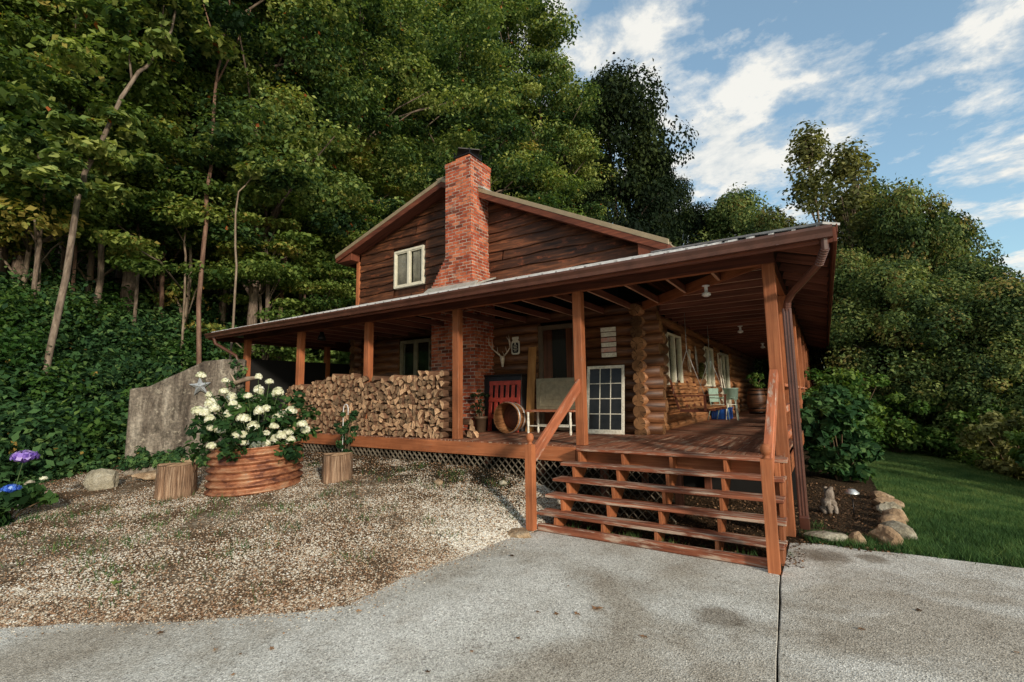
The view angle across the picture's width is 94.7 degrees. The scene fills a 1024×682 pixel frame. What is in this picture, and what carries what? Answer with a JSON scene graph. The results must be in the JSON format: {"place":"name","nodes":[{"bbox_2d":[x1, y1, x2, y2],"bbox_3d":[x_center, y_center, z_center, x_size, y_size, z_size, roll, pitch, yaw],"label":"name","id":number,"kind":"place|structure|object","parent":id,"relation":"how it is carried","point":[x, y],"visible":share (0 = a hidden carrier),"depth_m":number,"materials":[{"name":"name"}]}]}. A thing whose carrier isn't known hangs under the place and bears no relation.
{"place":"outdoors","nodes":[
{"label":"outdoors","id":0,"kind":"place"},
{"bbox_2d":[0,450,576,645],"bbox_3d":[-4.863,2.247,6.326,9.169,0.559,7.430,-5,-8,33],"label":"gravel","id":1,"kind":"structure","parent":0,"point":[371,586],"depth_m":4.85,"materials":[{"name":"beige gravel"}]},
{"bbox_2d":[0,531,779,681],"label":"concrete driveway","id":2,"kind":"structure","parent":0,"point":[695,619],"depth_m":3.39,"materials":[{"name":"grey concrete"}]},
{"bbox_2d":[0,242,1023,681],"bbox_3d":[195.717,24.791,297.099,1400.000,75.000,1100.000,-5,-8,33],"label":"ground","id":3,"kind":"structure","parent":0,"point":[816,478],"depth_m":5.98,"materials":[{"name":"beige gravel"}]},
{"bbox_2d":[0,450,59,526],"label":"mophead hydrangea","id":4,"kind":"object","parent":3,"relation":"on","point":[24,497],"visible":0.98,"depth_m":6.17,"materials":[{"name":"green plant"}]},
{"bbox_2d":[2,75,80,324],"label":"slender tree","id":5,"kind":"object","parent":3,"relation":"on","point":[61,103],"visible":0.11,"depth_m":12.17,"materials":[{"name":"green plant"}]},
{"bbox_2d":[0,0,110,283],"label":"forest tree","id":6,"kind":"object","parent":3,"relation":"on","point":[3,254],"visible":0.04,"depth_m":12.81,"materials":[{"name":"green plant"}]},
{"bbox_2d":[3,452,124,485],"bbox_3d":[-9.219,2.410,8.751,2.425,1.106,6.752,-2,-7,9],"label":"ground ivy","id":7,"kind":"object","parent":3,"relation":"on","point":[60,472],"visible":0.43,"depth_m":9.14,"materials":[{"name":"green plant"}]},
{"bbox_2d":[0,0,139,288],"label":"sapling","id":8,"kind":"object","parent":3,"relation":"on","point":[81,242],"visible":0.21,"depth_m":12.63,"materials":[{"name":"green plant"}]},
{"bbox_2d":[0,0,158,249],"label":"sapling","id":9,"kind":"object","parent":3,"relation":"on","point":[85,217],"visible":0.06,"depth_m":13.16,"materials":[{"name":"green plant"}]},
{"bbox_2d":[83,468,118,490],"bbox_3d":[-6.856,2.356,7.883,0.476,0.464,0.366,-1,-7,-1],"label":"rock","id":10,"kind":"object","parent":3,"relation":"on","point":[100,479],"visible":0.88,"depth_m":7.78,"materials":[{"name":"beige stone"}]},
{"bbox_2d":[0,39,206,283],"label":"sapling","id":11,"kind":"object","parent":3,"relation":"on","point":[83,255],"visible":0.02,"depth_m":14.01,"materials":[{"name":"green plant"}]},
{"bbox_2d":[0,0,210,298],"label":"sapling","id":12,"kind":"object","parent":3,"relation":"on","point":[119,59],"visible":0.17,"depth_m":12.84,"materials":[{"name":"green plant"}]},
{"bbox_2d":[36,124,180,329],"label":"dark trunk tree","id":13,"kind":"object","parent":3,"relation":"on","point":[100,270],"visible":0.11,"depth_m":13.75,"materials":[{"name":"green plant"}]},
{"bbox_2d":[0,0,218,290],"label":"sapling","id":14,"kind":"object","parent":3,"relation":"on","point":[41,201],"visible":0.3,"depth_m":11.72,"materials":[{"name":"green plant"}]},
{"bbox_2d":[0,0,255,376],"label":"leaning tree","id":15,"kind":"object","parent":3,"relation":"on","point":[98,141],"visible":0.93,"depth_m":11.73,"materials":[{"name":"green plant"}]},
{"bbox_2d":[0,9,262,274],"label":"sapling","id":16,"kind":"object","parent":3,"relation":"on","point":[139,215],"visible":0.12,"depth_m":14.22,"materials":[{"name":"green plant"}]},
{"bbox_2d":[84,102,197,326],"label":"slender tree","id":17,"kind":"object","parent":3,"relation":"on","point":[137,291],"visible":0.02,"depth_m":14.31,"materials":[{"name":"green plant"}]},
{"bbox_2d":[30,37,290,343],"bbox_3d":[-10.600,-4.061,15.057,6.325,10.278,7.743,0,-7,-10],"label":"sapling","id":18,"kind":"object","parent":3,"relation":"on","point":[127,258],"visible":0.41,"depth_m":13.95,"materials":[{"name":"green plant"}]},
{"bbox_2d":[0,248,344,484],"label":"undergrowth","id":19,"kind":"object","parent":3,"relation":"on","point":[116,369],"visible":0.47,"depth_m":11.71,"materials":[{"name":"green plant"}]},
{"bbox_2d":[154,462,197,499],"bbox_3d":[-5.107,2.132,7.185,0.548,0.538,0.544,-5,-8,33],"label":"tree stump","id":20,"kind":"object","parent":3,"relation":"on","point":[174,480],"visible":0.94,"depth_m":7.00,"materials":[{"name":"brown wood"}]},
{"bbox_2d":[66,3,285,309],"bbox_3d":[-11.745,-5.603,16.558,7.526,11.882,7.018,2,-7,-25],"label":"sapling","id":21,"kind":"object","parent":3,"relation":"on","point":[176,120],"visible":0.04,"depth_m":14.90,"materials":[{"name":"green plant"}]},
{"bbox_2d":[0,0,362,312],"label":"forest tree","id":22,"kind":"object","parent":3,"relation":"on","point":[129,278],"visible":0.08,"depth_m":15.61,"materials":[{"name":"green plant"}]},
{"bbox_2d":[123,359,246,475],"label":"retaining wall","id":23,"kind":"structure","parent":3,"relation":"on","point":[160,416],"depth_m":9.25,"materials":[{"name":"concrete"}]},
{"bbox_2d":[116,357,247,470],"bbox_3d":[-6.411,1.416,9.307,2.154,2.235,0.300,2,-7,-21],"label":"wall ivy","id":24,"kind":"object","parent":23,"relation":"attached to","point":[154,460],"depth_m":9.04,"materials":[{"name":"green plant"}]},
{"bbox_2d":[71,37,322,342],"bbox_3d":[-10.485,-5.132,17.902,8.251,12.659,8.669,-1,-7,5],"label":"sapling","id":25,"kind":"object","parent":3,"relation":"on","point":[289,235],"visible":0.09,"depth_m":16.02,"materials":[{"name":"green plant"}]},
{"bbox_2d":[160,142,244,365],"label":"slender tree","id":26,"kind":"object","parent":3,"relation":"on","point":[196,167],"visible":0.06,"depth_m":14.61,"materials":[{"name":"green plant"}]},
{"bbox_2d":[162,0,293,364],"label":"straight tree","id":27,"kind":"object","parent":3,"relation":"on","point":[207,157],"visible":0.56,"depth_m":14.38,"materials":[{"name":"green plant"}]},
{"bbox_2d":[102,0,373,358],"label":"forest tree","id":28,"kind":"object","parent":3,"relation":"on","point":[329,82],"visible":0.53,"depth_m":15.61,"materials":[{"name":"green plant"}]},
{"bbox_2d":[143,0,346,323],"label":"forest tree","id":29,"kind":"object","parent":3,"relation":"on","point":[288,78],"visible":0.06,"depth_m":16.43,"materials":[{"name":"green plant"}]},
{"bbox_2d":[204,439,303,496],"bbox_3d":[-4.086,1.992,7.548,1.389,0.745,1.389,-5,-8,33],"label":"culvert planter","id":30,"kind":"object","parent":3,"relation":"on","point":[257,470],"visible":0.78,"depth_m":6.99,"materials":[{"name":"metal"}]},
{"bbox_2d":[182,371,321,466],"bbox_3d":[-4.150,1.274,7.617,1.966,1.509,2.200,-1,-7,2],"label":"hydrangea","id":31,"kind":"object","parent":30,"relation":"in","point":[246,428],"visible":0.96,"depth_m":7.27,"materials":[{"name":"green plant"}]},
{"bbox_2d":[152,131,363,359],"bbox_3d":[-9.113,-2.278,16.503,6.102,10.332,6.544,-3,-7,21],"label":"sapling","id":32,"kind":"object","parent":3,"relation":"on","point":[281,274],"visible":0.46,"depth_m":15.71,"materials":[{"name":"green plant"}]},
{"bbox_2d":[196,125,319,359],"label":"dark trunk tree","id":33,"kind":"object","parent":3,"relation":"on","point":[303,143],"visible":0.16,"depth_m":16.11,"materials":[{"name":"green plant"}]},
{"bbox_2d":[229,155,313,358],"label":"bent sapling","id":34,"kind":"object","parent":3,"relation":"on","point":[273,181],"visible":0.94,"depth_m":14.02,"materials":[{"name":"green plant"}]},
{"bbox_2d":[214,99,378,314],"bbox_3d":[-9.345,-4.048,20.249,9.291,12.334,7.590,-6,-8,36],"label":"sapling","id":35,"kind":"object","parent":3,"relation":"on","point":[354,155],"visible":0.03,"depth_m":19.19,"materials":[{"name":"green plant"}]},
{"bbox_2d":[268,346,350,363],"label":"lime shrub","id":36,"kind":"object","parent":3,"relation":"on","point":[340,357],"visible":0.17,"depth_m":17.28,"materials":[{"name":"green plant"}]},
{"bbox_2d":[234,184,387,362],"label":"sapling","id":37,"kind":"object","parent":3,"relation":"on","point":[347,275],"visible":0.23,"depth_m":17.28,"materials":[{"name":"green plant"}]},
{"bbox_2d":[276,119,348,360],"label":"dark trunk tree","id":38,"kind":"object","parent":3,"relation":"on","point":[286,258],"visible":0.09,"depth_m":17.41,"materials":[{"name":"green plant"}]},
{"bbox_2d":[207,0,423,308],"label":"forest tree","id":39,"kind":"object","parent":3,"relation":"on","point":[386,70],"visible":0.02,"depth_m":21.59,"materials":[{"name":"green plant"}]},
{"bbox_2d":[322,452,352,483],"bbox_3d":[-2.827,2.051,7.612,0.477,0.488,0.485,-5,-8,33],"label":"tree stump","id":40,"kind":"object","parent":3,"relation":"on","point":[336,467],"visible":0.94,"depth_m":7.44,"materials":[{"name":"brown wood"}]},
{"bbox_2d":[333,410,359,451],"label":"climbing plant","id":41,"kind":"object","parent":40,"relation":"on","point":[345,428],"visible":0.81,"depth_m":8.95,"materials":[{"name":"green plant"}]},
{"bbox_2d":[321,116,379,357],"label":"slender tree","id":42,"kind":"object","parent":3,"relation":"on","point":[367,172],"visible":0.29,"depth_m":20.60,"materials":[{"name":"green plant"}]},
{"bbox_2d":[284,138,430,312],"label":"sapling","id":43,"kind":"object","parent":3,"relation":"on","point":[390,189],"visible":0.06,"depth_m":21.94,"materials":[{"name":"green plant"}]},
{"bbox_2d":[316,78,414,211],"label":"sapling","id":44,"kind":"object","parent":3,"relation":"on","point":[385,109],"visible":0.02,"depth_m":23.75,"materials":[{"name":"green plant"}]},
{"bbox_2d":[261,0,486,291],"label":"forest tree","id":45,"kind":"object","parent":3,"relation":"on","point":[373,34],"visible":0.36,"depth_m":20.71,"materials":[{"name":"green plant"}]},
{"bbox_2d":[337,0,491,217],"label":"forest tree","id":46,"kind":"object","parent":3,"relation":"on","point":[412,10],"visible":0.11,"depth_m":23.50,"materials":[{"name":"green plant"}]},
{"bbox_2d":[409,32,493,190],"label":"forest tree","id":47,"kind":"object","parent":3,"relation":"on","point":[472,111],"visible":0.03,"depth_m":28.33,"materials":[{"name":"green plant"}]},
{"bbox_2d":[365,0,570,206],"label":"forest tree","id":48,"kind":"object","parent":3,"relation":"on","point":[462,19],"visible":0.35,"depth_m":27.04,"materials":[{"name":"green plant"}]},
{"bbox_2d":[402,491,553,552],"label":"coarse gravel","id":49,"kind":"structure","parent":3,"relation":"on","point":[490,533],"depth_m":5.76,"materials":[{"name":"beige gravel"}]},
{"bbox_2d":[425,57,533,200],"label":"forest tree","id":50,"kind":"object","parent":3,"relation":"on","point":[492,179],"visible":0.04,"depth_m":29.50,"materials":[{"name":"green plant"}]},
{"bbox_2d":[0,459,1023,609],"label":"grass tufts","id":51,"kind":"object","parent":3,"relation":"on","point":[972,555],"visible":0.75,"depth_m":5.16,"materials":[{"name":"green plant"}]},
{"bbox_2d":[204,147,839,536],"bbox_3d":[3.405,-0.133,17.387,13.820,7.780,20.951,-5,-8,33],"label":"log cabin","id":52,"kind":"object","parent":3,"relation":"on","point":[459,265],"visible":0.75,"depth_m":9.79,"materials":[{"name":"brown wood"}]},
{"bbox_2d":[283,374,354,433],"bbox_3d":[-4.325,1.448,10.820,2.528,1.336,0.529,-5,-8,33],"label":"firewood pile","id":53,"kind":"object","parent":52,"relation":"on","point":[328,398],"visible":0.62,"depth_m":10.40,"materials":[{"name":"brown wood"}]},
{"bbox_2d":[394,245,425,289],"bbox_3d":[-2.758,-1.975,12.709,1.100,1.040,0.110,-5,-8,33],"label":"window","id":54,"kind":"structure","parent":52,"relation":"in","point":[409,264],"depth_m":12.67,"materials":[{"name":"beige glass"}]},
{"bbox_2d":[400,338,430,374],"bbox_3d":[-2.515,0.617,12.393,1.120,1.310,0.110,-5,-8,33],"label":"window","id":55,"kind":"structure","parent":52,"relation":"in","point":[414,354],"depth_m":12.42,"materials":[{"name":"black glass"}]},
{"bbox_2d":[488,380,520,431],"bbox_3d":[-0.170,1.395,10.117,0.800,1.080,0.060,-5,-14,33],"label":"red slatted panel","id":56,"kind":"object","parent":52,"relation":"on","point":[507,398],"visible":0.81,"depth_m":10.19,"materials":[{"name":"paint"}]},
{"bbox_2d":[484,374,526,431],"bbox_3d":[-0.148,1.353,10.395,1.100,1.220,0.350,-5,-8,33],"label":"black cabinet","id":57,"kind":"object","parent":52,"relation":"on","point":[510,377],"visible":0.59,"depth_m":10.27,"materials":[{"name":"paint"}]},
{"bbox_2d":[493,402,526,432],"bbox_3d":[-0.030,1.570,9.721,0.638,0.635,0.341,-5,-8,33],"label":"wooden tub","id":58,"kind":"object","parent":52,"relation":"on","point":[509,417],"visible":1,"depth_m":9.80,"materials":[{"name":"brown wood"}]},
{"bbox_2d":[525,347,535,431],"bbox_3d":[0.406,1.019,10.098,0.190,1.802,0.217,-5,-8,33],"label":"leaning plank","id":59,"kind":"object","parent":52,"relation":"on","point":[530,400],"visible":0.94,"depth_m":10.10,"materials":[{"name":"brown wood"}]},
{"bbox_2d":[525,377,575,434],"bbox_3d":[0.822,1.276,9.334,1.030,1.100,0.485,-5,-8,33],"label":"old bench","id":60,"kind":"object","parent":52,"relation":"on","point":[551,394],"visible":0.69,"depth_m":9.56,"materials":[{"name":"white paint"}]},
{"bbox_2d":[538,323,575,430],"bbox_3d":[0.997,0.763,10.047,0.920,2.240,0.110,-5,-8,33],"label":"glass door","id":61,"kind":"structure","parent":52,"relation":"in","point":[555,342],"depth_m":10.14,"materials":[{"name":"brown wood"}]},
{"bbox_2d":[587,365,624,434],"bbox_3d":[1.814,1.135,9.184,0.760,1.330,0.036,-5,-16,30],"label":"old window sash","id":62,"kind":"object","parent":52,"relation":"on","point":[606,399],"visible":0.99,"depth_m":9.17,"materials":[{"name":"white paint"}]},
{"bbox_2d":[600,327,616,357],"bbox_3d":[1.917,0.025,9.357,0.321,0.600,0.028,-5,-8,33],"label":"slat sign","id":63,"kind":"object","parent":52,"relation":"attached to","point":[607,334],"visible":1,"depth_m":9.34,"materials":[{"name":"white wood"}]},
{"bbox_2d":[665,332,683,384],"bbox_3d":[3.578,0.438,10.868,0.420,1.160,1.200,-5,-8,33],"label":"window","id":64,"kind":"structure","parent":52,"relation":"in","point":[672,373],"depth_m":10.82,"materials":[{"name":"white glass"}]},
{"bbox_2d":[669,313,726,411],"bbox_3d":[4.077,0.522,10.335,0.717,1.965,2.300,-5,-8,33],"label":"porch swing","id":65,"kind":"object","parent":52,"relation":"hanging from","point":[703,408],"visible":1,"depth_m":9.98,"materials":[{"name":"brown wood"}]},
{"bbox_2d":[702,346,715,386],"bbox_3d":[5.707,0.778,14.075,0.420,1.160,1.250,-5,-8,33],"label":"window","id":66,"kind":"structure","parent":52,"relation":"in","point":[710,374],"depth_m":14.01,"materials":[{"name":"white glass"}]},
{"bbox_2d":[747,388,765,413],"bbox_3d":[8.634,2.123,16.659,0.620,0.880,0.620,-5,-8,33],"label":"oak barrel","id":67,"kind":"object","parent":52,"relation":"on","point":[756,401],"visible":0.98,"depth_m":16.43,"materials":[{"name":"brown wood"}]},
{"bbox_2d":[447,0,624,208],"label":"forest tree","id":68,"kind":"object","parent":3,"relation":"on","point":[531,16],"visible":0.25,"depth_m":33.85,"materials":[{"name":"green plant"}]},
{"bbox_2d":[486,140,589,215],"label":"sapling","id":69,"kind":"object","parent":3,"relation":"on","point":[550,183],"visible":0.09,"depth_m":29.46,"materials":[{"name":"green plant"}]},
{"bbox_2d":[477,48,606,216],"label":"forest tree","id":70,"kind":"object","parent":3,"relation":"on","point":[556,66],"visible":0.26,"depth_m":31.47,"materials":[{"name":"green plant"}]},
{"bbox_2d":[537,92,621,223],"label":"forest tree","id":71,"kind":"object","parent":3,"relation":"on","point":[590,186],"visible":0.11,"depth_m":33.66,"materials":[{"name":"green plant"}]},
{"bbox_2d":[547,145,629,226],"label":"oak tree","id":72,"kind":"object","parent":3,"relation":"on","point":[596,195],"visible":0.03,"depth_m":35.10,"materials":[{"name":"green plant"}]},
{"bbox_2d":[548,52,711,246],"bbox_3d":[8.677,-9.047,38.496,14.682,28.652,14.679,-7,-9,44],"label":"tree","id":73,"kind":"object","parent":3,"relation":"on","point":[621,95],"visible":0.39,"depth_m":34.70,"materials":[{"name":"green plant"}]},
{"bbox_2d":[617,134,695,242],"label":"oak tree","id":74,"kind":"object","parent":3,"relation":"on","point":[683,195],"visible":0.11,"depth_m":37.62,"materials":[{"name":"green plant"}]},
{"bbox_2d":[525,369,788,574],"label":"porch steps","id":75,"kind":"structure","parent":3,"relation":"on","point":[772,518],"depth_m":5.52,"materials":[{"name":"brown wood"}]},
{"bbox_2d":[655,197,716,245],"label":"oak tree","id":76,"kind":"object","parent":3,"relation":"on","point":[696,216],"visible":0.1,"depth_m":38.71,"materials":[{"name":"green plant"}]},
{"bbox_2d":[538,478,906,567],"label":"mulch","id":77,"kind":"object","parent":3,"relation":"on","point":[859,518],"visible":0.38,"depth_m":6.33,"materials":[{"name":"brown plant"}]},
{"bbox_2d":[688,182,807,372],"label":"woodland tree","id":78,"kind":"object","parent":3,"relation":"on","point":[733,213],"visible":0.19,"depth_m":35.91,"materials":[{"name":"green plant"}]},
{"bbox_2d":[740,199,815,388],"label":"woodland tree","id":79,"kind":"object","parent":3,"relation":"on","point":[759,223],"visible":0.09,"depth_m":26.11,"materials":[{"name":"green plant"}]},
{"bbox_2d":[756,120,845,366],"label":"birch tree","id":80,"kind":"object","parent":3,"relation":"on","point":[807,150],"visible":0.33,"depth_m":25.80,"materials":[{"name":"green plant"}]},
{"bbox_2d":[802,531,848,541],"bbox_3d":[3.577,2.251,5.397,0.463,0.166,0.284,-5,-8,33],"label":"border rock","id":81,"kind":"object","parent":3,"relation":"on","point":[829,535],"visible":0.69,"depth_m":5.31,"materials":[{"name":"beige stone"}]},
{"bbox_2d":[818,486,838,513],"bbox_3d":[4.418,2.224,6.593,0.226,0.370,0.215,-1,-7,5],"label":"garden statue","id":82,"kind":"object","parent":3,"relation":"on","point":[828,503],"visible":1,"depth_m":6.54,"materials":[{"name":"beige stone"}]},
{"bbox_2d":[801,383,876,447],"bbox_3d":[7.316,1.950,10.802,1.579,1.970,1.659,-1,-7,6],"label":"hydrangea bush","id":83,"kind":"object","parent":3,"relation":"on","point":[834,394],"visible":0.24,"depth_m":10.46,"materials":[{"name":"green plant"}]},
{"bbox_2d":[800,403,884,483],"bbox_3d":[6.420,2.002,9.313,1.543,1.571,1.406,2,-7,-21],"label":"hydrangea bush","id":84,"kind":"object","parent":3,"relation":"on","point":[842,461],"visible":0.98,"depth_m":9.07,"materials":[{"name":"green plant"}]},
{"bbox_2d":[802,135,891,374],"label":"birch tree","id":85,"kind":"object","parent":3,"relation":"on","point":[849,164],"visible":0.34,"depth_m":21.39,"materials":[{"name":"green plant"}]},
{"bbox_2d":[804,366,890,444],"bbox_3d":[9.267,1.949,13.211,2.198,2.542,2.022,-5,-8,33],"label":"lime shrub","id":86,"kind":"object","parent":3,"relation":"on","point":[852,382],"visible":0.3,"depth_m":12.68,"materials":[{"name":"green plant"}]},
{"bbox_2d":[808,241,906,388],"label":"woodland tree","id":87,"kind":"object","parent":3,"relation":"on","point":[849,266],"visible":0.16,"depth_m":18.09,"materials":[{"name":"green plant"}]},
{"bbox_2d":[868,524,903,546],"bbox_3d":[4.164,2.188,5.259,0.227,0.261,0.315,1,-7,-19],"label":"border rock","id":88,"kind":"object","parent":3,"relation":"on","point":[883,533],"visible":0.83,"depth_m":5.19,"materials":[{"name":"beige stone"}]},
{"bbox_2d":[817,252,974,439],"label":"woodland tree","id":89,"kind":"object","parent":3,"relation":"on","point":[880,292],"visible":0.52,"depth_m":15.44,"materials":[{"name":"green plant"}]},
{"bbox_2d":[846,391,948,453],"bbox_3d":[11.613,2.467,14.318,2.647,1.941,2.347,-5,-8,33],"label":"lime shrub","id":90,"kind":"object","parent":3,"relation":"on","point":[911,439],"visible":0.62,"depth_m":13.79,"materials":[{"name":"green plant"}]},
{"bbox_2d":[880,520,917,540],"bbox_3d":[4.500,2.208,5.473,0.274,0.205,0.362,1,-7,-13],"label":"border rock","id":91,"kind":"object","parent":3,"relation":"on","point":[904,530],"visible":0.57,"depth_m":5.39,"materials":[{"name":"beige stone"}]},
{"bbox_2d":[778,543,1023,681],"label":"concrete pad","id":92,"kind":"object","parent":3,"relation":"on","point":[966,624],"visible":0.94,"depth_m":3.50,"materials":[{"name":"grey concrete"}]},
{"bbox_2d":[825,176,1008,362],"bbox_3d":[17.249,-1.345,22.308,7.353,13.780,6.992,-2,-7,8],"label":"woodland tree","id":93,"kind":"object","parent":3,"relation":"on","point":[859,232],"visible":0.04,"depth_m":21.97,"materials":[{"name":"green plant"}]},
{"bbox_2d":[859,173,1023,444],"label":"woodland tree","id":94,"kind":"object","parent":3,"relation":"on","point":[904,226],"visible":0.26,"depth_m":18.51,"materials":[{"name":"green plant"}]},
{"bbox_2d":[864,266,1020,461],"bbox_3d":[14.113,1.124,15.252,5.840,6.941,5.384,0,-7,-4],"label":"woodland tree","id":95,"kind":"object","parent":3,"relation":"on","point":[941,285],"visible":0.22,"depth_m":14.83,"materials":[{"name":"green plant"}]},
{"bbox_2d":[868,253,1023,405],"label":"woodland tree","id":96,"kind":"object","parent":3,"relation":"on","point":[984,269],"visible":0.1,"depth_m":15.50,"materials":[{"name":"green plant"}]},
{"bbox_2d":[892,306,1023,477],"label":"woodland tree","id":97,"kind":"object","parent":3,"relation":"on","point":[972,396],"visible":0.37,"depth_m":12.89,"materials":[{"name":"green plant"}]},
{"bbox_2d":[900,273,1023,433],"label":"woodland tree","id":98,"kind":"object","parent":3,"relation":"on","point":[1010,297],"visible":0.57,"depth_m":13.51,"materials":[{"name":"green plant"}]},
{"bbox_2d":[916,403,1020,470],"bbox_3d":[12.523,2.672,12.962,1.889,1.937,2.092,1,-7,-12],"label":"edge shrub","id":99,"kind":"object","parent":3,"relation":"on","point":[966,455],"visible":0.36,"depth_m":12.85,"materials":[{"name":"green plant"}]},
{"bbox_2d":[915,205,1023,285],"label":"woodland tree","id":100,"kind":"object","parent":3,"relation":"on","point":[996,251],"visible":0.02,"depth_m":18.43,"materials":[{"name":"green plant"}]},
{"bbox_2d":[955,410,1023,480],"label":"edge shrub","id":101,"kind":"object","parent":3,"relation":"on","point":[987,433],"visible":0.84,"depth_m":11.31,"materials":[{"name":"green plant"}]},
{"bbox_2d":[1003,429,1023,462],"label":"edge shrub","id":102,"kind":"object","parent":3,"relation":"on","point":[1017,439],"visible":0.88,"depth_m":10.34,"materials":[{"name":"green plant"}]},
{"bbox_2d":[490,0,1023,279],"label":"sky","id":103,"kind":"structure","parent":0,"point":[934,88],"materials":[{"name":"blue"}]},
{"bbox_2d":[809,443,1023,567],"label":"lawn grass","id":104,"kind":"structure","parent":0,"point":[943,500],"depth_m":7.70,"materials":[{"name":"green plant"}]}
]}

